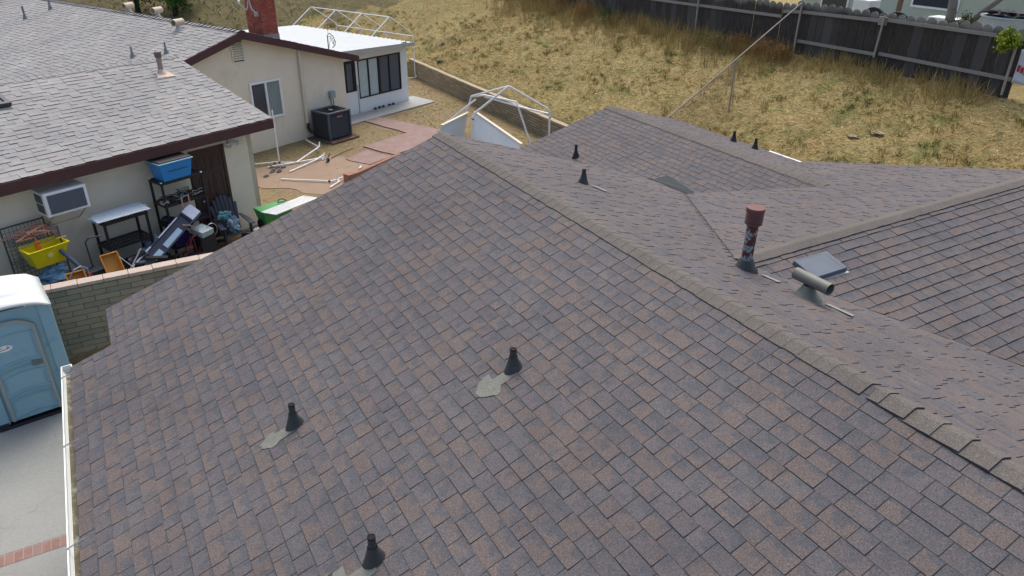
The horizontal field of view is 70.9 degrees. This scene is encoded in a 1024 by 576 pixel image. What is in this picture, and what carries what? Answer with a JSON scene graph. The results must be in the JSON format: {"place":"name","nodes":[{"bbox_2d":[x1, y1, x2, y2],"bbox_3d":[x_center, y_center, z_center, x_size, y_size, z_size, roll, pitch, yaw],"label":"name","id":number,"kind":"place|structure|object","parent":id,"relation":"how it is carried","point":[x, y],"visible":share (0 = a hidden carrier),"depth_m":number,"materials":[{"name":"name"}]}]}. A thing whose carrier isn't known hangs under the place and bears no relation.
{"place":"outdoors","nodes":[
{"label":"outdoors","id":0,"kind":"place"},
{"bbox_2d":[0,412,67,575],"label":"driveway","id":1,"kind":"structure","parent":0,"point":[32,497],"depth_m":10.35,"materials":[{"name":"concrete"}]},
{"bbox_2d":[0,534,66,566],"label":"driveway brick band","id":2,"kind":"object","parent":1,"relation":"on","point":[32,550],"depth_m":9.45,"materials":[{"name":"brick"}]},
{"bbox_2d":[0,274,69,432],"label":"portable toilet","id":3,"kind":"object","parent":1,"relation":"on","point":[33,358],"visible":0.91,"depth_m":11.42,"materials":[{"name":"blue plastic"}]},
{"bbox_2d":[0,320,61,421],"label":"door","id":4,"kind":"structure","parent":3,"relation":"in","point":[28,388],"depth_m":11.42,"materials":[{"name":"blue paint"}]},
{"bbox_2d":[85,265,105,276],"bbox_3d":[-8.027,-0.030,13.990,0.328,0.780,0.328,20,33,31],"label":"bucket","id":5,"kind":"object","parent":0,"point":[96,270],"visible":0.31,"depth_m":13.79,"materials":[{"name":"plastic"}]},
{"bbox_2d":[68,75,541,365],"bbox_3d":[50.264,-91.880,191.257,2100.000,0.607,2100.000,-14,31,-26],"label":"ground","id":6,"kind":"structure","parent":0,"point":[368,137],"depth_m":24.55,"materials":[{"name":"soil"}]},
{"bbox_2d":[0,216,71,282],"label":"wire rack","id":7,"kind":"object","parent":6,"relation":"on","point":[21,262],"visible":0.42,"depth_m":13.42,"materials":[{"name":"metal"}]},
{"bbox_2d":[0,222,55,242],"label":"candy cane pile","id":8,"kind":"object","parent":7,"relation":"on","point":[34,232],"visible":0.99,"depth_m":13.28,"materials":[{"name":"orange plastic"}]},
{"bbox_2d":[15,235,69,268],"bbox_3d":[-8.660,-0.644,13.352,0.490,0.365,0.740,18,32,29],"label":"yellow bin","id":9,"kind":"object","parent":7,"relation":"on","point":[49,253],"visible":0.9,"depth_m":13.27,"materials":[{"name":"plastic"}]},
{"bbox_2d":[34,239,41,250],"bbox_3d":[-8.729,-0.753,13.272,0.098,0.326,0.098,1,28,1],"label":"orange cloth","id":10,"kind":"object","parent":9,"relation":"hanging from","point":[38,247],"visible":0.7,"depth_m":13.22,"materials":[{"name":"orange fabric"}]},
{"bbox_2d":[36,264,67,285],"bbox_3d":[-8.708,-0.237,13.601,0.517,0.382,0.643,20,33,31],"label":"plastic bag","id":11,"kind":"object","parent":7,"relation":"on","point":[52,274],"visible":0.86,"depth_m":13.51,"materials":[{"name":"blue plastic"}]},
{"bbox_2d":[84,235,101,270],"bbox_3d":[-8.079,-0.622,13.687,0.096,0.638,0.734,14,31,24],"label":"hand truck","id":12,"kind":"object","parent":6,"relation":"on","point":[86,240],"visible":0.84,"depth_m":13.72,"materials":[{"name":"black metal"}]},
{"bbox_2d":[99,251,124,272],"bbox_3d":[-7.671,-0.414,13.833,0.333,0.523,0.122,-27,10,-41],"label":"orange tray","id":13,"kind":"object","parent":6,"relation":"on","point":[111,261],"visible":0.63,"depth_m":13.87,"materials":[{"name":"orange plastic"}]},
{"bbox_2d":[92,210,153,271],"bbox_3d":[-7.885,-0.823,14.769,0.505,1.460,0.905,20,33,31],"label":"workbench","id":14,"kind":"object","parent":6,"relation":"on","point":[109,242],"visible":0.52,"depth_m":14.57,"materials":[{"name":"black metal"}]},
{"bbox_2d":[86,201,150,223],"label":"metal sheets","id":15,"kind":"object","parent":14,"relation":"on","point":[122,211],"visible":1,"depth_m":14.37,"materials":[{"name":"silver metal"}]},
{"bbox_2d":[43,252,212,358],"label":"block wall","id":16,"kind":"structure","parent":6,"relation":"on","point":[80,306],"depth_m":12.79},
{"bbox_2d":[158,252,171,262],"bbox_3d":[-7.535,-0.443,15.088,0.450,0.500,0.670,20,33,31],"label":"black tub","id":17,"kind":"object","parent":6,"relation":"on","point":[169,256],"visible":0.09,"depth_m":15.07,"materials":[{"name":"plastic"}]},
{"bbox_2d":[125,250,205,270],"bbox_3d":[-7.222,-0.472,14.831,0.590,0.799,1.947,20,33,31],"label":"scrap heap","id":18,"kind":"object","parent":6,"relation":"on","point":[151,259],"visible":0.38,"depth_m":14.48,"materials":[{"name":"grey metal"}]},
{"bbox_2d":[112,248,141,268],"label":"metal rods","id":19,"kind":"object","parent":18,"relation":"on","point":[134,260],"visible":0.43,"depth_m":14.21,"materials":[{"name":"silver metal"}]},
{"bbox_2d":[136,246,148,253],"bbox_3d":[-7.518,-0.761,14.950,0.368,0.224,0.637,20,33,31],"label":"plastic bag","id":20,"kind":"object","parent":18,"relation":"on","point":[145,248],"visible":0.16,"depth_m":14.87,"materials":[{"name":"white plastic"}]},
{"bbox_2d":[141,234,157,246],"bbox_3d":[-7.540,-0.989,15.012,0.307,0.268,0.352,19,33,31],"label":"plastic bag","id":21,"kind":"object","parent":20,"relation":"on","point":[147,242],"visible":0.66,"depth_m":14.91,"materials":[{"name":"blue plastic"}]},
{"bbox_2d":[132,203,201,267],"bbox_3d":[-7.161,-1.004,14.909,0.317,0.973,2.005,10,29,17],"label":"folded treadmill","id":22,"kind":"object","parent":18,"relation":"on","point":[170,235],"visible":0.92,"depth_m":15.01,"materials":[{"name":"grey plastic"}]},
{"bbox_2d":[175,224,200,258],"bbox_3d":[-6.797,-0.956,15.429,0.218,0.973,1.149,13,30,21],"label":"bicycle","id":23,"kind":"object","parent":18,"relation":"on","point":[187,252],"visible":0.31,"depth_m":15.31,"materials":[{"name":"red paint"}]},
{"bbox_2d":[0,0,358,285],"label":"house","id":24,"kind":"structure","parent":6,"relation":"on","point":[102,104],"depth_m":16.61,"materials":[{"name":"grey paint"}]},
{"bbox_2d":[31,179,90,226],"bbox_3d":[-8.582,-1.569,13.782,0.465,0.778,0.788,20,33,31],"label":"window air conditioner","id":25,"kind":"object","parent":24,"relation":"attached to","point":[56,199],"depth_m":13.56,"materials":[{"name":"white paint"}]},
{"bbox_2d":[187,143,234,237],"bbox_3d":[-6.839,-2.159,16.560,0.090,2.180,0.870,20,33,31],"label":"door","id":26,"kind":"structure","parent":24,"relation":"in","point":[211,160],"depth_m":16.40,"materials":[{"name":"brown paint"}]},
{"bbox_2d":[237,0,257,25],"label":"satellite dish","id":27,"kind":"object","parent":24,"relation":"attached to","point":[255,14],"visible":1,"depth_m":22.79,"materials":[{"name":"white paint"}]},
{"bbox_2d":[248,78,284,117],"bbox_3d":[-7.722,-5.933,22.680,0.090,1.180,1.150,20,33,31],"label":"window","id":28,"kind":"structure","parent":24,"relation":"in","point":[266,95],"depth_m":22.68,"materials":[{"name":"white paint"}]},
{"bbox_2d":[327,17,335,48],"bbox_3d":[-6.140,-8.552,24.205,0.174,1.053,0.361,20,33,31],"label":"old antenna","id":29,"kind":"object","parent":24,"relation":"on","point":[330,38],"visible":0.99,"depth_m":24.21,"materials":[{"name":"white metal"}]},
{"bbox_2d":[148,168,212,258],"bbox_3d":[-7.134,-1.546,15.674,0.485,1.914,0.965,20,33,31],"label":"plastic shelving","id":30,"kind":"object","parent":6,"relation":"on","point":[161,184],"visible":0.48,"depth_m":15.42,"materials":[{"name":"black plastic"}]},
{"bbox_2d":[161,215,173,223],"bbox_3d":[-7.361,-1.458,15.380,0.272,0.186,0.241,-8,29,-16],"label":"dark bag","id":31,"kind":"object","parent":30,"relation":"on","point":[164,219],"visible":0.77,"depth_m":15.31,"materials":[{"name":"black plastic"}]},
{"bbox_2d":[145,152,192,181],"bbox_3d":[-7.141,-2.534,15.060,0.520,0.425,0.770,20,33,31],"label":"storage tote","id":32,"kind":"object","parent":30,"relation":"on","point":[170,167],"visible":0.95,"depth_m":14.90,"materials":[{"name":"blue plastic"}]},
{"bbox_2d":[156,186,201,205],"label":"extension cords","id":33,"kind":"object","parent":30,"relation":"on","point":[181,193],"visible":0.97,"depth_m":15.40,"materials":[{"name":"black plastic"}]},
{"bbox_2d":[173,230,188,245],"bbox_3d":[-7.269,-1.103,15.650,0.320,0.240,0.400,20,33,31],"label":"purple crate","id":34,"kind":"object","parent":30,"relation":"on","point":[183,238],"visible":0.43,"depth_m":15.61,"materials":[{"name":"plastic"}]},
{"bbox_2d":[191,232,217,252],"bbox_3d":[-6.744,-0.916,15.837,0.360,0.660,0.370,20,33,31],"label":"crate","id":35,"kind":"object","parent":6,"relation":"on","point":[207,244],"visible":0.4,"depth_m":15.67,"materials":[{"name":"black plastic"}]},
{"bbox_2d":[190,224,213,237],"bbox_3d":[-6.719,-1.239,15.604,0.340,0.130,0.320,20,32,17],"label":"box","id":36,"kind":"object","parent":35,"relation":"on","point":[204,232],"visible":0.99,"depth_m":15.53,"materials":[{"name":"white plastic"}]},
{"bbox_2d":[209,195,255,245],"bbox_3d":[-6.466,-1.518,16.569,0.799,1.048,0.940,-21,35,-35],"label":"adirondack chair","id":37,"kind":"object","parent":6,"relation":"on","point":[223,229],"visible":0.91,"depth_m":16.62,"materials":[{"name":"blue plastic"}]},
{"bbox_2d":[218,211,230,220],"bbox_3d":[-6.565,-1.652,16.414,0.189,0.244,0.393,20,33,31],"label":"plastic bag","id":38,"kind":"object","parent":37,"relation":"on","point":[224,215],"visible":1,"depth_m":16.36,"materials":[{"name":"teal plastic"}]},
{"bbox_2d":[226,215,241,233],"bbox_3d":[-6.361,-1.440,16.469,0.330,0.473,0.325,-10,30,-20],"label":"plastic bag","id":39,"kind":"object","parent":37,"relation":"on","point":[233,222],"visible":0.96,"depth_m":16.39,"materials":[{"name":"blue plastic"}]},
{"bbox_2d":[253,198,291,227],"bbox_3d":[-5.583,-1.740,16.883,0.500,0.572,0.770,25,36,38],"label":"wheeled bin","id":40,"kind":"object","parent":6,"relation":"on","point":[263,219],"visible":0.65,"depth_m":16.70,"materials":[{"name":"green plastic"}]},
{"bbox_2d":[261,196,316,214],"bbox_3d":[-5.177,-1.934,16.789,0.500,0.074,1.280,17,32,28],"label":"lattice panel","id":41,"kind":"object","parent":40,"relation":"on","point":[284,207],"visible":0.98,"depth_m":16.74,"materials":[{"name":"white paint"}]},
{"bbox_2d":[256,156,371,194],"bbox_3d":[-5.513,-3.361,21.220,4.538,0.030,3.271,8,29,13],"label":"dirt pad","id":42,"kind":"object","parent":6,"relation":"on","point":[320,170],"visible":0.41,"depth_m":21.07,"materials":[{"name":"beige soil"}]},
{"bbox_2d":[263,164,285,176],"bbox_3d":[-6.999,-3.479,21.326,0.495,0.095,1.126,-2,28,-5],"label":"rubble","id":43,"kind":"object","parent":42,"relation":"on","point":[273,171],"visible":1,"depth_m":21.35,"materials":[{"name":"grey stone"}]},
{"bbox_2d":[255,110,324,171],"bbox_3d":[-6.723,-4.782,22.078,1.791,1.646,2.996,14,30,23],"label":"collapsed canopy frame","id":44,"kind":"object","parent":42,"relation":"on","point":[314,159],"visible":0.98,"depth_m":21.86,"materials":[{"name":"white metal"}]},
{"bbox_2d":[281,166,361,187],"bbox_3d":[-5.231,-3.160,20.666,2.442,0.118,1.367,-15,32,-28],"label":"collapsed canopy frame","id":45,"kind":"object","parent":42,"relation":"on","point":[337,179],"visible":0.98,"depth_m":20.53,"materials":[{"name":"white metal"}]},
{"bbox_2d":[343,153,400,182],"bbox_3d":[-4.200,-3.593,21.412,0.567,0.260,3.088,9,29,15],"label":"brick edging","id":46,"kind":"object","parent":42,"relation":"on","point":[349,176],"visible":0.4,"depth_m":21.12,"materials":[{"name":"brick"}]},
{"bbox_2d":[244,25,414,115],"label":"sunroom","id":47,"kind":"structure","parent":6,"relation":"on","point":[376,75],"depth_m":27.70,"materials":[{"name":"white paint"}]},
{"bbox_2d":[343,60,356,92],"bbox_3d":[-6.018,-7.754,26.439,0.065,1.120,0.700,20,33,31],"label":"window","id":48,"kind":"structure","parent":47,"relation":"in","point":[349,66],"depth_m":26.50,"materials":[{"name":"grey glass"}]},
{"bbox_2d":[357,52,401,98],"bbox_3d":[-5.078,-8.189,27.656,0.070,1.420,2.240,20,33,31],"label":"window","id":49,"kind":"structure","parent":47,"relation":"in","point":[381,74],"depth_m":27.64,"materials":[{"name":"grey glass"}]},
{"bbox_2d":[308,134,356,143],"bbox_3d":[-6.114,-5.167,24.572,1.020,0.045,1.300,20,33,31],"label":"equipment pad","id":50,"kind":"object","parent":6,"relation":"on","point":[322,140],"visible":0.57,"depth_m":24.20,"materials":[{"name":"concrete"}]},
{"bbox_2d":[311,105,352,140],"bbox_3d":[-6.087,-5.584,24.307,0.860,0.910,0.980,20,33,31],"label":"condenser","id":51,"kind":"object","parent":50,"relation":"on","point":[329,123],"visible":1,"depth_m":24.07,"materials":[{"name":"black metal"}]},
{"bbox_2d":[331,135,359,144],"bbox_3d":[-5.600,-4.991,24.225,0.110,0.052,1.192,20,33,31],"label":"brick pad","id":52,"kind":"object","parent":6,"relation":"on","point":[343,140],"visible":1,"depth_m":24.16,"materials":[{"name":"brick"}]},
{"bbox_2d":[293,7,416,78],"bbox_3d":[-7.293,-11.177,32.961,5.245,2.814,2.959,20,33,31],"label":"canopy frame","id":53,"kind":"object","parent":6,"relation":"on","point":[365,14],"visible":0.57,"depth_m":32.77,"materials":[{"name":"white metal"}]},
{"bbox_2d":[351,96,434,124],"bbox_3d":[-5.008,-6.901,27.906,1.360,0.060,4.830,20,33,31],"label":"concrete strip","id":54,"kind":"object","parent":6,"relation":"on","point":[412,102],"visible":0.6,"depth_m":27.86,"materials":[{"name":"grey concrete"}]},
{"bbox_2d":[374,103,394,109],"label":"shoes","id":55,"kind":"object","parent":54,"relation":"on","point":[389,104],"visible":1,"depth_m":28.12,"materials":[{"name":"grey rubber"}]},
{"bbox_2d":[440,112,469,136],"bbox_3d":[-1.953,-5.274,24.060,0.148,0.825,2.067,14,31,23],"label":"board panel","id":56,"kind":"object","parent":6,"relation":"on","point":[456,125],"visible":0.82,"depth_m":24.20,"materials":[{"name":"white wood"}]},
{"bbox_2d":[408,58,567,136],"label":"retaining wall","id":57,"kind":"structure","parent":6,"relation":"on","point":[536,123],"depth_m":28.00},
{"bbox_2d":[470,111,522,148],"bbox_3d":[-0.565,-4.691,22.832,0.321,0.975,3.734,-12,30,-23],"label":"board panel","id":58,"kind":"object","parent":6,"relation":"on","point":[486,130],"visible":0.61,"depth_m":22.98,"materials":[{"name":"white wood"}]},
{"bbox_2d":[446,85,550,143],"bbox_3d":[-0.652,-5.869,23.622,2.480,2.343,3.726,-14,31,-26],"label":"canopy frame","id":59,"kind":"object","parent":6,"relation":"on","point":[490,97],"visible":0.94,"depth_m":23.21,"materials":[{"name":"white metal"}]},
{"bbox_2d":[61,106,1023,575],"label":"house","id":60,"kind":"structure","parent":6,"relation":"on","point":[609,340],"depth_m":6.75,"materials":[{"name":"brown"}]},
{"bbox_2d":[668,2,802,128],"bbox_3d":[6.482,-5.710,21.174,7.008,4.618,0.054,-24,37,-39],"label":"chain link fence","id":61,"kind":"object","parent":6,"relation":"on","point":[732,81],"visible":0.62,"depth_m":20.60,"materials":[{"name":"metal"}]},
{"bbox_2d":[63,0,549,75],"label":"hillside","id":62,"kind":"structure","parent":0,"point":[445,13],"depth_m":37.28,"materials":[{"name":"beige plant"}]},
{"bbox_2d":[122,0,151,12],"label":"green tree","id":63,"kind":"object","parent":62,"relation":"on","point":[137,6],"visible":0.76,"depth_m":40.08,"materials":[{"name":"green plant"}]},
{"bbox_2d":[61,0,245,24],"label":"dry grass","id":64,"kind":"structure","parent":62,"relation":"on","point":[165,8],"depth_m":40.09,"materials":[{"name":"plant"}]},
{"bbox_2d":[144,0,192,16],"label":"green tree","id":65,"kind":"object","parent":62,"relation":"on","point":[174,4],"visible":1,"depth_m":39.38,"materials":[{"name":"green plant"}]},
{"bbox_2d":[346,150,389,164],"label":"path","id":66,"kind":"structure","parent":0,"point":[368,157],"depth_m":22.54,"materials":[{"name":"pink concrete"}]},
{"bbox_2d":[363,117,439,154],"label":"path","id":67,"kind":"structure","parent":0,"point":[414,135],"depth_m":24.68,"materials":[{"name":"pink concrete"}]},
{"bbox_2d":[232,0,1023,169],"bbox_3d":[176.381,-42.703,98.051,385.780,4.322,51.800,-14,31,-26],"label":"hillside","id":68,"kind":"structure","parent":0,"point":[1016,92],"depth_m":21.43,"materials":[{"name":"beige plant"}]},
{"bbox_2d":[546,0,572,10],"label":"dry bush","id":69,"kind":"object","parent":68,"relation":"on","point":[564,5],"visible":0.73,"depth_m":32.75,"materials":[{"name":"brown plant"}]},
{"bbox_2d":[568,0,598,19],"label":"dry bush","id":70,"kind":"object","parent":68,"relation":"on","point":[586,9],"visible":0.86,"depth_m":30.98,"materials":[{"name":"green plant"}]},
{"bbox_2d":[595,4,619,23],"bbox_3d":[4.046,-11.243,29.790,1.190,1.033,1.437,0,28,-2],"label":"dry bush","id":71,"kind":"object","parent":68,"relation":"on","point":[608,11],"visible":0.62,"depth_m":29.67,"materials":[{"name":"green plant"}]},
{"bbox_2d":[697,29,727,50],"bbox_3d":[6.967,-8.503,25.079,1.256,1.082,1.232,-14,31,-26],"label":"dry bush","id":72,"kind":"object","parent":68,"relation":"on","point":[712,40],"visible":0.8,"depth_m":24.93,"materials":[{"name":"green plant"}]},
{"bbox_2d":[471,0,998,125],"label":"tall weeds","id":73,"kind":"object","parent":68,"relation":"on","point":[641,23],"visible":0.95,"depth_m":24.36,"materials":[{"name":"beige plant"}]},
{"bbox_2d":[724,33,754,53],"bbox_3d":[7.687,-8.236,24.297,1.079,0.918,1.102,-14,31,-26],"label":"dry bush","id":74,"kind":"object","parent":68,"relation":"on","point":[740,40],"visible":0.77,"depth_m":24.21,"materials":[{"name":"brown plant"}]},
{"bbox_2d":[748,35,776,63],"bbox_3d":[8.140,-7.768,23.450,1.061,1.003,1.148,-14,31,-26],"label":"dry bush","id":75,"kind":"object","parent":68,"relation":"on","point":[763,46],"visible":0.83,"depth_m":23.29,"materials":[{"name":"brown plant"}]},
{"bbox_2d":[533,0,1023,97],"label":"wooden fence","id":76,"kind":"object","parent":68,"relation":"on","point":[941,46],"visible":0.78,"depth_m":20.98,"materials":[{"name":"grey wood"}]},
{"bbox_2d":[992,23,1022,52],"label":"leafy shrub","id":77,"kind":"object","parent":76,"relation":"hanging from","point":[1006,39],"visible":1,"depth_m":17.17,"materials":[{"name":"green plant"}]},
{"bbox_2d":[1011,49,1023,84],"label":"banner","id":78,"kind":"object","parent":76,"relation":"hanging from","point":[1018,77],"visible":1,"depth_m":17.56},
{"bbox_2d":[770,42,794,61],"bbox_3d":[8.571,-7.444,22.917,0.860,0.751,1.082,-14,31,-26],"label":"dry bush","id":79,"kind":"object","parent":68,"relation":"on","point":[784,53],"visible":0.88,"depth_m":22.79,"materials":[{"name":"brown plant"}]},
{"bbox_2d":[846,134,862,138],"bbox_3d":[8.846,-3.883,18.538,0.535,0.132,0.324,21,34,33],"label":"earth clod","id":80,"kind":"object","parent":68,"relation":"on","point":[853,136],"visible":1,"depth_m":18.47,"materials":[{"name":"beige soil"}]},
{"bbox_2d":[868,131,885,136],"bbox_3d":[9.327,-3.927,18.340,0.300,0.114,0.539,-14,31,-26],"label":"earth clod","id":81,"kind":"object","parent":68,"relation":"on","point":[877,133],"visible":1,"depth_m":18.28,"materials":[{"name":"beige soil"}]},
{"bbox_2d":[895,0,903,11],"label":"wooden post","id":82,"kind":"object","parent":68,"relation":"on","point":[899,5],"visible":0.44,"depth_m":23.61,"materials":[{"name":"brown wood"}]},
{"bbox_2d":[946,10,975,25],"bbox_3d":[13.704,-7.596,21.950,0.991,1.732,1.135,-2,28,-6],"label":"leafy shrub","id":83,"kind":"object","parent":68,"relation":"on","point":[967,17],"visible":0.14,"depth_m":21.73,"materials":[{"name":"green plant"}]},
{"bbox_2d":[944,0,1002,25],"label":"tree","id":84,"kind":"object","parent":68,"relation":"on","point":[951,10],"visible":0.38,"depth_m":22.30,"materials":[{"name":"grey plant"}]},
{"bbox_2d":[980,8,1023,60],"bbox_3d":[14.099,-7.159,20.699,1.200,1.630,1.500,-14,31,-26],"label":"car","id":85,"kind":"object","parent":68,"relation":"on","point":[995,17],"visible":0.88,"depth_m":20.13,"materials":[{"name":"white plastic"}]},
{"bbox_2d":[804,0,1023,27],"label":"house","id":86,"kind":"structure","parent":0,"point":[916,9],"depth_m":26.99,"materials":[{"name":"white paint"}]},
{"bbox_2d":[820,0,849,8],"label":"window","id":87,"kind":"structure","parent":86,"relation":"in","point":[843,3],"depth_m":30.27,"materials":[{"name":"white paint"}]},
{"bbox_2d":[910,0,960,11],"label":"window","id":88,"kind":"structure","parent":86,"relation":"in","point":[928,4],"depth_m":26.90,"materials":[{"name":"white paint"}]},
{"bbox_3d":[-8.441,0.248,13.624,0.400,0.620,0.750,20,33,31],"label":"dark chest","id":89,"kind":"object","parent":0,"visible":0},
{"bbox_2d":[59,248,87,276],"bbox_3d":[-8.215,-0.331,13.572,0.435,0.904,0.094,1,28,-1],"label":"tube","id":90,"kind":"object","parent":89,"relation":"on","point":[69,257],"visible":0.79,"depth_m":13.45,"materials":[{"name":"blue plastic"}]},
{"bbox_2d":[65,269,86,280],"bbox_3d":[-8.023,-0.097,13.307,0.323,0.423,0.122,-25,9,-40],"label":"orange tray","id":91,"kind":"object","parent":89,"relation":"on","point":[78,274],"visible":0.38,"depth_m":13.33,"materials":[{"name":"orange plastic"}]},
{"bbox_2d":[69,266,89,279],"bbox_3d":[-8.009,-0.166,13.357,0.061,0.513,0.406,16,31,26],"label":"bent wire","id":92,"kind":"object","parent":91,"relation":"attached to","point":[77,268],"visible":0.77,"depth_m":13.25,"materials":[{"name":"metal"}]},
{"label":"patio","id":93,"kind":"structure","parent":0,"visible":0},
{"bbox_2d":[852,0,880,12],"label":"white cabinet","id":94,"kind":"object","parent":93,"relation":"on","point":[861,5],"visible":0.27,"depth_m":25.56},
{"bbox_2d":[868,7,882,14],"bbox_3d":[12.281,-8.833,24.243,0.660,1.235,0.997,-14,31,-26],"label":"patio chair","id":95,"kind":"object","parent":93,"relation":"on","point":[874,9],"visible":0.09,"depth_m":23.81,"materials":[{"name":"black plastic"}]},
{"bbox_2d":[888,11,907,18],"bbox_3d":[12.505,-8.272,23.186,0.660,1.235,0.997,-14,31,-26],"label":"patio chair","id":96,"kind":"object","parent":93,"relation":"on","point":[898,13],"visible":0.15,"depth_m":22.75,"materials":[{"name":"black plastic"}]},
{"bbox_2d":[927,15,963,23],"bbox_3d":[14.229,-8.384,23.657,0.600,0.960,1.100,-14,31,-26],"label":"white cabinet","id":97,"kind":"object","parent":93,"relation":"on","point":[939,18],"visible":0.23,"depth_m":23.46,"materials":[{"name":"white"}]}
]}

